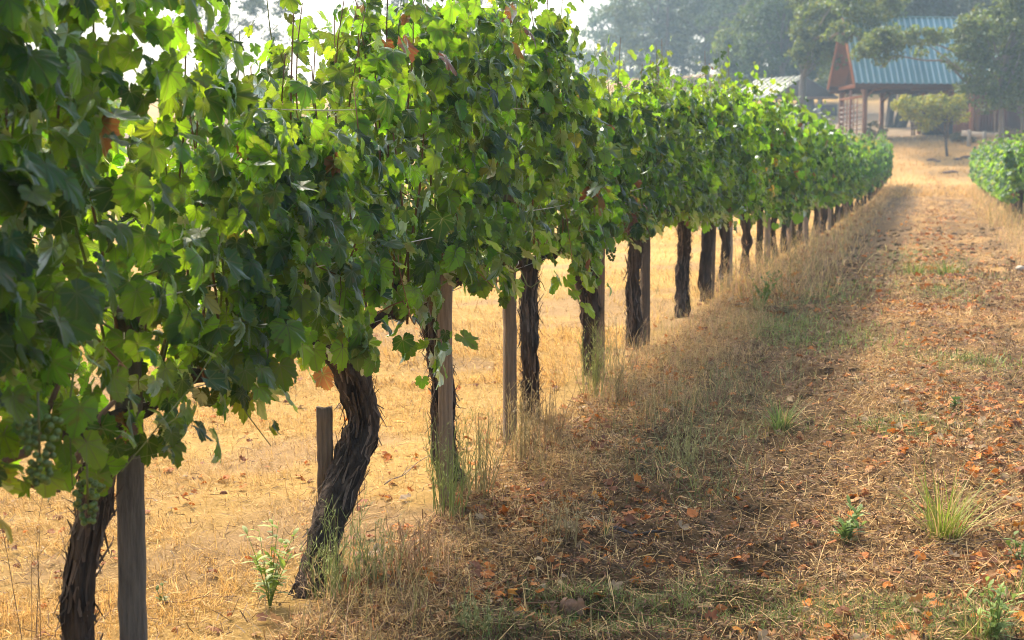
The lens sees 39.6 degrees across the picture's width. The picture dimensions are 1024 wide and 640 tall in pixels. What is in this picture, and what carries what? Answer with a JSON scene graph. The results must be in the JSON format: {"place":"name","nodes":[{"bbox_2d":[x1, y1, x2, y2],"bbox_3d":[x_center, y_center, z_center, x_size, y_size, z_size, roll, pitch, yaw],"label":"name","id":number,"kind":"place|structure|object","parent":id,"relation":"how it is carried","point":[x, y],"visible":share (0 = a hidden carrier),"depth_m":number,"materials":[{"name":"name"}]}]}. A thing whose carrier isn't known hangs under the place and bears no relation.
{"place":"outdoors","nodes":[
{"label":"outdoors","id":0,"kind":"place"},
{"bbox_2d":[25,0,771,86],"label":"sky","id":1,"kind":"structure","parent":0,"point":[310,7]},
{"bbox_2d":[0,74,1023,639],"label":"ground","id":2,"kind":"structure","parent":0,"point":[220,516],"depth_m":7.67,"materials":[{"name":"soil"}]},
{"bbox_2d":[0,496,50,639],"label":"wiry weed","id":3,"kind":"object","parent":2,"relation":"on","point":[37,564],"visible":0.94,"depth_m":4.98,"materials":[{"name":"beige dry grass"}]},
{"bbox_2d":[0,0,104,543],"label":"grapevine","id":4,"kind":"object","parent":2,"relation":"on","point":[17,404],"visible":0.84,"depth_m":3.05,"materials":[{"name":"green plant"}]},
{"bbox_2d":[32,172,788,323],"bbox_3d":[8.482,-3.877,35.467,0.003,1.521,71.240,2,6,16],"label":"trellis wire","id":5,"kind":"object","parent":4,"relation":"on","point":[354,257],"visible":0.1,"depth_m":4.71,"materials":[{"name":"metal"}]},
{"bbox_2d":[114,306,147,639],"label":"stake","id":6,"kind":"object","parent":2,"relation":"on","point":[131,547],"visible":0.55,"depth_m":4.02,"materials":[{"name":"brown wood"}]},
{"bbox_2d":[0,0,319,639],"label":"grapevine","id":7,"kind":"object","parent":2,"relation":"on","point":[83,139],"visible":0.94,"depth_m":3.68,"materials":[{"name":"green plant"}]},
{"bbox_2d":[162,0,296,69],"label":"oak tree","id":8,"kind":"object","parent":2,"relation":"on","point":[252,6],"visible":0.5,"depth_m":150.24,"materials":[{"name":"green plant"}]},
{"bbox_2d":[239,519,301,608],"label":"leafy weed","id":9,"kind":"object","parent":2,"relation":"on","point":[271,583],"visible":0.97,"depth_m":5.18,"materials":[{"name":"green plant"}]},
{"bbox_2d":[93,0,479,599],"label":"grapevine","id":10,"kind":"object","parent":2,"relation":"on","point":[336,162],"visible":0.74,"depth_m":5.22,"materials":[{"name":"green plant"}]},
{"bbox_2d":[316,406,333,497],"bbox_3d":[-0.754,0.731,5.764,0.068,0.776,0.070,0,6,-3],"label":"stake","id":11,"kind":"object","parent":2,"relation":"on","point":[324,430],"visible":0.34,"depth_m":5.71,"materials":[{"name":"brown wood"}]},
{"bbox_2d":[296,487,374,602],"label":"wiry weed","id":12,"kind":"object","parent":2,"relation":"on","point":[330,566],"visible":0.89,"depth_m":5.22,"materials":[{"name":"green plant"}]},
{"bbox_2d":[337,517,407,589],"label":"wiry weed","id":13,"kind":"object","parent":2,"relation":"on","point":[373,565],"visible":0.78,"depth_m":5.44,"materials":[{"name":"beige plant"}]},
{"bbox_2d":[353,0,415,39],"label":"oak tree","id":14,"kind":"object","parent":2,"relation":"on","point":[391,1],"visible":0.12,"depth_m":139.15,"materials":[{"name":"green plant"}]},
{"bbox_2d":[385,513,458,576],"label":"wiry weed","id":15,"kind":"object","parent":2,"relation":"on","point":[428,545],"visible":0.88,"depth_m":5.55,"materials":[{"name":"beige plant"}]},
{"bbox_2d":[437,275,453,506],"bbox_3d":[-0.297,0.314,6.422,0.072,1.360,0.067,0,6,1],"label":"stake","id":16,"kind":"object","parent":2,"relation":"on","point":[445,393],"visible":0.49,"depth_m":6.40,"materials":[{"name":"brown wood"}]},
{"bbox_2d":[321,0,576,482],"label":"grapevine","id":17,"kind":"object","parent":2,"relation":"on","point":[475,176],"visible":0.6,"depth_m":6.36,"materials":[{"name":"green plant"}]},
{"bbox_2d":[420,408,489,520],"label":"wiry weed","id":18,"kind":"object","parent":2,"relation":"on","point":[451,491],"visible":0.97,"depth_m":6.28,"materials":[{"name":"green plant"}]},
{"bbox_2d":[451,587,504,639],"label":"wiry weed","id":19,"kind":"object","parent":2,"relation":"on","point":[467,616],"visible":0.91,"depth_m":5.05,"materials":[{"name":"green plant"}]},
{"bbox_2d":[453,405,516,503],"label":"wiry weed","id":20,"kind":"object","parent":2,"relation":"on","point":[483,486],"visible":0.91,"depth_m":6.60,"materials":[{"name":"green plant"}]},
{"bbox_2d":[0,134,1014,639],"bbox_3d":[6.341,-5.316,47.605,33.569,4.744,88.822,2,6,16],"label":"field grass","id":21,"kind":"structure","parent":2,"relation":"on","point":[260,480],"depth_m":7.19,"materials":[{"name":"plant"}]},
{"bbox_2d":[502,194,518,445],"bbox_3d":[-0.005,0.073,7.659,0.085,1.509,0.096,-1,6,-14],"label":"stake","id":22,"kind":"object","parent":2,"relation":"on","point":[509,345],"visible":0.48,"depth_m":7.64,"materials":[{"name":"brown wood"}]},
{"bbox_2d":[0,209,1023,639],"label":"leaf litter","id":23,"kind":"object","parent":2,"relation":"on","point":[692,511],"visible":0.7,"depth_m":6.84,"materials":[{"name":"plant"}]},
{"bbox_2d":[495,368,555,462],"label":"wiry weed","id":24,"kind":"object","parent":2,"relation":"on","point":[521,429],"visible":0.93,"depth_m":7.26,"materials":[{"name":"beige plant"}]},
{"bbox_2d":[428,0,627,420],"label":"grapevine","id":25,"kind":"object","parent":2,"relation":"on","point":[585,130],"visible":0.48,"depth_m":8.13,"materials":[{"name":"green plant"}]},
{"bbox_2d":[56,96,665,117],"bbox_3d":[8.377,-4.386,35.448,0.003,1.518,71.240,2,6,16],"label":"trellis wire","id":26,"kind":"object","parent":25,"relation":"on","point":[316,110],"visible":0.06,"depth_m":4.83,"materials":[{"name":"metal"}]},
{"bbox_2d":[501,369,576,447],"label":"wiry weed","id":27,"kind":"object","parent":2,"relation":"on","point":[545,426],"visible":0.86,"depth_m":7.64,"materials":[{"name":"beige plant"}]},
{"bbox_2d":[539,492,583,549],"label":"wiry weed","id":28,"kind":"object","parent":2,"relation":"on","point":[577,518],"visible":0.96,"depth_m":6.11,"materials":[{"name":"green plant"}]},
{"bbox_2d":[547,597,586,616],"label":"dead leaf","id":29,"kind":"object","parent":2,"relation":"on","point":[570,604],"visible":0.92,"depth_m":5.34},
{"bbox_2d":[173,176,1023,639],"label":"dry grass","id":30,"kind":"structure","parent":2,"relation":"on","point":[999,214],"depth_m":10.56,"materials":[{"name":"plant"}]},
{"bbox_2d":[558,32,639,78],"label":"oak tree","id":31,"kind":"object","parent":2,"relation":"on","point":[588,57],"visible":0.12,"depth_m":212.11,"materials":[{"name":"green plant"}]},
{"bbox_2d":[595,188,604,378],"bbox_3d":[0.606,-0.183,9.659,0.084,1.460,0.117,0,6,-3],"label":"stake","id":32,"kind":"object","parent":2,"relation":"on","point":[601,290],"visible":0.33,"depth_m":9.63,"materials":[{"name":"brown wood"}]},
{"bbox_2d":[570,319,633,398],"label":"wiry weed","id":33,"kind":"object","parent":2,"relation":"on","point":[595,368],"visible":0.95,"depth_m":8.92,"materials":[{"name":"green plant"}]},
{"bbox_2d":[546,52,669,375],"bbox_3d":[0.522,-0.665,9.559,0.857,2.267,2.271,2,6,16],"label":"grapevine","id":34,"kind":"object","parent":2,"relation":"on","point":[632,108],"visible":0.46,"depth_m":9.60,"materials":[{"name":"green plant"}]},
{"bbox_2d":[523,597,706,623],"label":"fallen twig","id":35,"kind":"object","parent":2,"relation":"on","point":[610,611],"visible":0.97,"depth_m":5.31,"materials":[{"name":"wood"}]},
{"bbox_2d":[592,316,644,401],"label":"wiry weed","id":36,"kind":"object","parent":2,"relation":"on","point":[617,387],"visible":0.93,"depth_m":8.95,"materials":[{"name":"beige plant"}]},
{"bbox_2d":[579,0,679,77],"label":"oak tree","id":37,"kind":"object","parent":2,"relation":"on","point":[594,20],"visible":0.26,"depth_m":211.07,"materials":[{"name":"green plant"}]},
{"bbox_2d":[248,182,1023,639],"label":"straw mulch","id":38,"kind":"object","parent":2,"relation":"on","point":[378,618],"visible":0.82,"depth_m":6.50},
{"bbox_2d":[611,526,671,536],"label":"fallen twig","id":39,"kind":"object","parent":2,"relation":"on","point":[629,532],"visible":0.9,"depth_m":6.33,"materials":[{"name":"wood"}]},
{"bbox_2d":[640,227,650,344],"bbox_3d":[1.060,-0.407,11.254,0.081,1.512,0.084,-2,6,-16],"label":"stake","id":40,"kind":"object","parent":2,"relation":"on","point":[645,281],"visible":0.27,"depth_m":11.24,"materials":[{"name":"brown wood"}]},
{"bbox_2d":[583,35,712,349],"bbox_3d":[1.012,-0.983,11.138,0.987,2.535,2.005,2,6,16],"label":"grapevine","id":41,"kind":"object","parent":2,"relation":"on","point":[675,127],"visible":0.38,"depth_m":11.03,"materials":[{"name":"green plant"}]},
{"bbox_2d":[595,0,708,80],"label":"oak tree","id":42,"kind":"object","parent":2,"relation":"on","point":[627,16],"visible":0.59,"depth_m":163.55,"materials":[{"name":"green plant"}]},
{"bbox_2d":[646,0,688,84],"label":"pine tree","id":43,"kind":"object","parent":2,"relation":"on","point":[667,46],"visible":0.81,"depth_m":156.31,"materials":[{"name":"green plant"}]},
{"bbox_2d":[631,0,712,76],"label":"oak tree","id":44,"kind":"object","parent":2,"relation":"on","point":[692,41],"visible":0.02,"depth_m":214.94,"materials":[{"name":"green plant"}]},
{"bbox_2d":[662,425,708,466],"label":"wiry weed","id":45,"kind":"object","parent":2,"relation":"on","point":[688,453],"visible":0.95,"depth_m":7.52,"materials":[{"name":"green plant"}]},
{"bbox_2d":[642,54,734,318],"bbox_3d":[1.515,-1.154,12.918,0.912,2.482,2.230,2,6,16],"label":"grapevine","id":46,"kind":"object","parent":2,"relation":"on","point":[708,117],"visible":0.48,"depth_m":13.03,"materials":[{"name":"green plant"}]},
{"bbox_2d":[657,0,746,82],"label":"oak tree","id":47,"kind":"object","parent":2,"relation":"on","point":[692,7],"visible":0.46,"depth_m":158.50,"materials":[{"name":"green plant"}]},
{"bbox_2d":[383,227,1023,639],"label":"soil clods","id":48,"kind":"object","parent":2,"relation":"on","point":[749,507],"visible":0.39,"depth_m":6.86,"materials":[{"name":"soil"}]},
{"bbox_2d":[669,49,752,301],"bbox_3d":[1.950,-1.391,14.420,0.930,2.568,1.778,2,6,16],"label":"grapevine","id":49,"kind":"object","parent":2,"relation":"on","point":[736,182],"visible":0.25,"depth_m":14.41,"materials":[{"name":"green plant"}]},
{"bbox_2d":[711,211,715,296],"bbox_3d":[2.103,-1.157,14.848,0.065,2.159,0.151,-1,6,-15],"label":"stake","id":50,"kind":"object","parent":2,"relation":"on","point":[713,253],"visible":0.1,"depth_m":14.90,"materials":[{"name":"brown wood"}]},
{"bbox_2d":[410,239,1023,639],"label":"green grass","id":51,"kind":"structure","parent":2,"relation":"on","point":[797,340],"depth_m":7.11,"materials":[{"name":"plant"}]},
{"bbox_2d":[721,215,732,286],"bbox_3d":[2.446,-1.303,16.104,0.140,2.157,0.158,-2,6,-15],"label":"stake","id":52,"kind":"object","parent":2,"relation":"on","point":[731,254],"visible":0.08,"depth_m":16.10,"materials":[{"name":"brown wood"}]},
{"bbox_2d":[697,44,771,291],"bbox_3d":[2.349,-1.632,15.669,1.025,2.854,1.939,2,6,16],"label":"grapevine","id":53,"kind":"object","parent":2,"relation":"on","point":[754,130],"visible":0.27,"depth_m":15.60,"materials":[{"name":"green plant"}]},
{"bbox_2d":[692,0,786,56],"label":"oak tree","id":54,"kind":"object","parent":2,"relation":"on","point":[719,9],"visible":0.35,"depth_m":148.82,"materials":[{"name":"green plant"}]},
{"bbox_2d":[709,61,789,273],"bbox_3d":[2.840,-1.824,17.337,0.977,2.742,2.558,2,6,16],"label":"grapevine","id":55,"kind":"object","parent":2,"relation":"on","point":[775,128],"visible":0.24,"depth_m":17.44,"materials":[{"name":"green plant"}]},
{"bbox_2d":[706,0,795,83],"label":"oak tree","id":56,"kind":"object","parent":2,"relation":"on","point":[741,23],"visible":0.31,"depth_m":120.88,"materials":[{"name":"green plant"}]},
{"bbox_2d":[718,62,790,101],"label":"oak tree","id":57,"kind":"object","parent":2,"relation":"on","point":[747,75],"visible":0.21,"depth_m":117.85,"materials":[{"name":"green plant"}]},
{"bbox_2d":[734,87,795,267],"bbox_3d":[3.332,-1.872,19.144,1.012,2.504,2.045,2,6,16],"label":"grapevine","id":58,"kind":"object","parent":2,"relation":"on","point":[783,208],"visible":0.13,"depth_m":18.91,"materials":[{"name":"green plant"}]},
{"bbox_2d":[748,270,782,305],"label":"leafy weed","id":59,"kind":"object","parent":2,"relation":"on","point":[765,289],"visible":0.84,"depth_m":14.44,"materials":[{"name":"green plant"}]},
{"bbox_2d":[764,207,770,264],"bbox_3d":[3.518,-1.628,19.541,0.080,2.107,0.077,-2,6,-17],"label":"stake","id":60,"kind":"object","parent":2,"relation":"on","point":[766,233],"visible":0.12,"depth_m":19.56,"materials":[{"name":"brown wood"}]},
{"bbox_2d":[737,283,798,313],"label":"grass tuft","id":61,"kind":"object","parent":2,"relation":"on","point":[755,303],"visible":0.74,"depth_m":14.08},
{"bbox_2d":[733,391,813,429],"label":"grass tuft","id":62,"kind":"object","parent":2,"relation":"on","point":[779,415],"visible":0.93,"depth_m":8.27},
{"bbox_2d":[733,0,819,100],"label":"oak tree","id":63,"kind":"object","parent":2,"relation":"on","point":[775,51],"visible":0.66,"depth_m":115.15,"materials":[{"name":"green plant"}]},
{"bbox_2d":[759,74,810,260],"bbox_3d":[3.828,-2.175,20.706,1.029,2.752,1.984,2,6,16],"label":"grapevine","id":64,"kind":"object","parent":2,"relation":"on","point":[802,170],"visible":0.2,"depth_m":20.45,"materials":[{"name":"green plant"}]},
{"bbox_2d":[742,75,838,121],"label":"picnic shelter","id":65,"kind":"object","parent":2,"relation":"on","point":[814,90],"visible":0.52,"depth_m":107.53,"materials":[{"name":"metal"}]},
{"bbox_2d":[771,101,815,253],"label":"grapevine","id":66,"kind":"object","parent":2,"relation":"on","point":[806,192],"visible":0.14,"depth_m":21.91,"materials":[{"name":"plant"}]},
{"bbox_2d":[768,51,832,104],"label":"oak tree","id":67,"kind":"object","parent":2,"relation":"on","point":[813,75],"visible":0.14,"depth_m":119.61,"materials":[{"name":"green plant"}]},
{"bbox_2d":[779,77,825,247],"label":"grapevine","id":68,"kind":"object","parent":2,"relation":"on","point":[815,187],"visible":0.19,"depth_m":23.69,"materials":[{"name":"green plant"}]},
{"bbox_2d":[793,96,833,238],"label":"grapevine","id":69,"kind":"object","parent":2,"relation":"on","point":[827,175],"visible":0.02,"depth_m":26.72,"materials":[{"name":"plant"}]},
{"bbox_2d":[796,107,832,243],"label":"grapevine","id":70,"kind":"object","parent":2,"relation":"on","point":[822,135],"visible":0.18,"depth_m":24.91,"materials":[{"name":"green plant"}]},
{"bbox_2d":[811,100,844,236],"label":"grapevine","id":71,"kind":"object","parent":2,"relation":"on","point":[833,152],"visible":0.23,"depth_m":27.75,"materials":[{"name":"plant"}]},
{"bbox_2d":[818,119,851,233],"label":"grapevine","id":72,"kind":"object","parent":2,"relation":"on","point":[839,137],"visible":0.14,"depth_m":29.44,"materials":[{"name":"plant"}]},
{"bbox_2d":[824,108,850,230],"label":"grapevine","id":73,"kind":"object","parent":2,"relation":"on","point":[831,128],"visible":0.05,"depth_m":31.18,"materials":[{"name":"plant"}]},
{"bbox_2d":[831,138,854,226],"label":"grapevine","id":74,"kind":"object","parent":2,"relation":"on","point":[848,168],"visible":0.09,"depth_m":32.50,"materials":[{"name":"plant"}]},
{"bbox_2d":[834,128,859,222],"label":"grapevine","id":75,"kind":"object","parent":2,"relation":"on","point":[853,187],"visible":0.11,"depth_m":34.06,"materials":[{"name":"green plant"}]},
{"bbox_2d":[782,0,912,108],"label":"oak tree","id":76,"kind":"object","parent":2,"relation":"on","point":[824,31],"visible":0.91,"depth_m":88.27,"materials":[{"name":"green plant"}]},
{"bbox_2d":[834,128,863,219],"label":"grapevine","id":77,"kind":"object","parent":2,"relation":"on","point":[858,178],"visible":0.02,"depth_m":35.57,"materials":[{"name":"green plant"}]},
{"bbox_2d":[831,495,869,543],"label":"leafy weed","id":78,"kind":"object","parent":2,"relation":"on","point":[847,530],"visible":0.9,"depth_m":6.04,"materials":[{"name":"green plant"}]},
{"bbox_2d":[841,128,862,218],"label":"grapevine","id":79,"kind":"object","parent":2,"relation":"on","point":[860,191],"visible":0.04,"depth_m":37.15,"materials":[{"name":"plant"}]},
{"bbox_2d":[847,134,866,214],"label":"grapevine","id":80,"kind":"object","parent":2,"relation":"on","point":[862,180],"visible":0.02,"depth_m":38.55,"materials":[{"name":"green plant"}]},
{"bbox_2d":[847,133,870,212],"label":"grapevine","id":81,"kind":"object","parent":2,"relation":"on","point":[867,178],"visible":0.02,"depth_m":41.50,"materials":[{"name":"plant"}]},
{"bbox_2d":[855,139,874,210],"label":"grapevine","id":82,"kind":"object","parent":2,"relation":"on","point":[870,175],"visible":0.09,"depth_m":42.94,"materials":[{"name":"plant"}]},
{"bbox_2d":[858,132,877,205],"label":"grapevine","id":83,"kind":"object","parent":2,"relation":"on","point":[875,166],"visible":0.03,"depth_m":47.30,"materials":[{"name":"plant"}]},
{"bbox_2d":[864,135,880,203],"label":"grapevine","id":84,"kind":"object","parent":2,"relation":"on","point":[878,169],"visible":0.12,"depth_m":48.75,"materials":[{"name":"plant"}]},
{"bbox_2d":[866,120,888,137],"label":"bush","id":85,"kind":"object","parent":2,"relation":"on","point":[869,129],"visible":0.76,"depth_m":87.06,"materials":[{"name":"green plant"}]},
{"bbox_2d":[858,94,917,127],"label":"oak tree","id":86,"kind":"object","parent":2,"relation":"on","point":[889,120],"visible":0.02,"depth_m":98.35,"materials":[{"name":"plant"}]},
{"bbox_2d":[867,0,939,97],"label":"oak tree","id":87,"kind":"object","parent":2,"relation":"on","point":[909,5],"visible":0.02,"depth_m":109.41,"materials":[{"name":"green plant"}]},
{"bbox_2d":[827,16,985,139],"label":"open barn","id":88,"kind":"structure","parent":2,"relation":"on","point":[865,77],"depth_m":86.22,"materials":[{"name":"metal"}]},
{"bbox_2d":[895,255,933,275],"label":"grass tuft","id":89,"kind":"object","parent":2,"relation":"on","point":[916,268],"visible":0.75,"depth_m":18.60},
{"bbox_2d":[890,91,970,155],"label":"fruit tree","id":90,"kind":"object","parent":2,"relation":"on","point":[948,107],"visible":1,"depth_m":76.94,"materials":[{"name":"green plant"}]},
{"bbox_2d":[847,0,1023,145],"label":"oak tree","id":91,"kind":"object","parent":2,"relation":"on","point":[977,52],"visible":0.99,"depth_m":77.53,"materials":[{"name":"green plant"}]},
{"bbox_2d":[866,459,1023,546],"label":"grass tuft","id":92,"kind":"object","parent":2,"relation":"on","point":[937,518],"visible":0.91,"depth_m":6.05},
{"bbox_2d":[926,257,973,275],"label":"grass tuft","id":93,"kind":"object","parent":2,"relation":"on","point":[944,268],"visible":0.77,"depth_m":18.64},
{"bbox_2d":[899,0,1006,42],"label":"oak tree","id":94,"kind":"object","parent":2,"relation":"on","point":[945,8],"visible":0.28,"depth_m":108.48,"materials":[{"name":"green plant"}]},
{"bbox_2d":[949,131,977,142],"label":"bush","id":95,"kind":"object","parent":2,"relation":"on","point":[955,136],"visible":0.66,"depth_m":82.66,"materials":[{"name":"green plant"}]},
{"bbox_2d":[931,581,1018,639],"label":"grass tuft","id":96,"kind":"object","parent":2,"relation":"on","point":[979,624],"visible":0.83,"depth_m":4.92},
{"bbox_2d":[961,130,997,145],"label":"fence","id":97,"kind":"object","parent":2,"relation":"on","point":[983,135],"visible":0.57,"depth_m":80.47,"materials":[{"name":"grey wood"}]},
{"bbox_2d":[979,138,998,201],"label":"grapevine","id":98,"kind":"object","parent":2,"relation":"on","point":[982,161],"visible":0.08,"depth_m":47.34,"materials":[{"name":"plant"}]},
{"bbox_2d":[959,56,1019,131],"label":"shed","id":99,"kind":"structure","parent":2,"relation":"on","point":[1011,121],"depth_m":91.51,"materials":[{"name":"brown wood"}]},
{"bbox_2d":[1008,103,1019,130],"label":"door","id":100,"kind":"structure","parent":99,"relation":"in","point":[1014,120],"depth_m":91.52,"materials":[{"name":"brown wood"}]},
{"bbox_2d":[962,576,1023,639],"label":"leafy weed","id":101,"kind":"object","parent":2,"relation":"on","point":[1000,591],"visible":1,"depth_m":4.87,"materials":[{"name":"green leaf"}]},
{"bbox_2d":[993,138,1018,207],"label":"grapevine","id":102,"kind":"object","parent":2,"relation":"on","point":[996,169],"visible":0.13,"depth_m":35.50,"materials":[{"name":"plant"}]},
{"bbox_2d":[989,129,1023,211],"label":"grapevine","id":103,"kind":"object","parent":2,"relation":"on","point":[992,165],"visible":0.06,"depth_m":37.03,"materials":[{"name":"green plant"}]},
{"bbox_2d":[989,525,1023,560],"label":"leafy weed","id":104,"kind":"object","parent":2,"relation":"on","point":[1008,542],"visible":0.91,"depth_m":5.67,"materials":[{"name":"green plant"}]},
{"bbox_2d":[989,5,1023,140],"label":"oak tree","id":105,"kind":"object","parent":2,"relation":"on","point":[1021,125],"visible":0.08,"depth_m":80.55,"materials":[{"name":"green plant"}]},
{"bbox_2d":[995,135,1023,216],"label":"grapevine","id":106,"kind":"object","parent":2,"relation":"on","point":[1001,166],"visible":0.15,"depth_m":33.80,"materials":[{"name":"green plant"}]},
{"bbox_2d":[998,133,1023,226],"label":"grapevine","id":107,"kind":"object","parent":2,"relation":"on","point":[1016,174],"visible":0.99,"depth_m":32.38,"materials":[{"name":"green plant"}]},
{"bbox_2d":[814,105,836,115],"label":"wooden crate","id":108,"kind":"object","parent":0,"point":[828,108],"visible":0.59,"depth_m":111.05,"materials":[{"name":"brown wood"}]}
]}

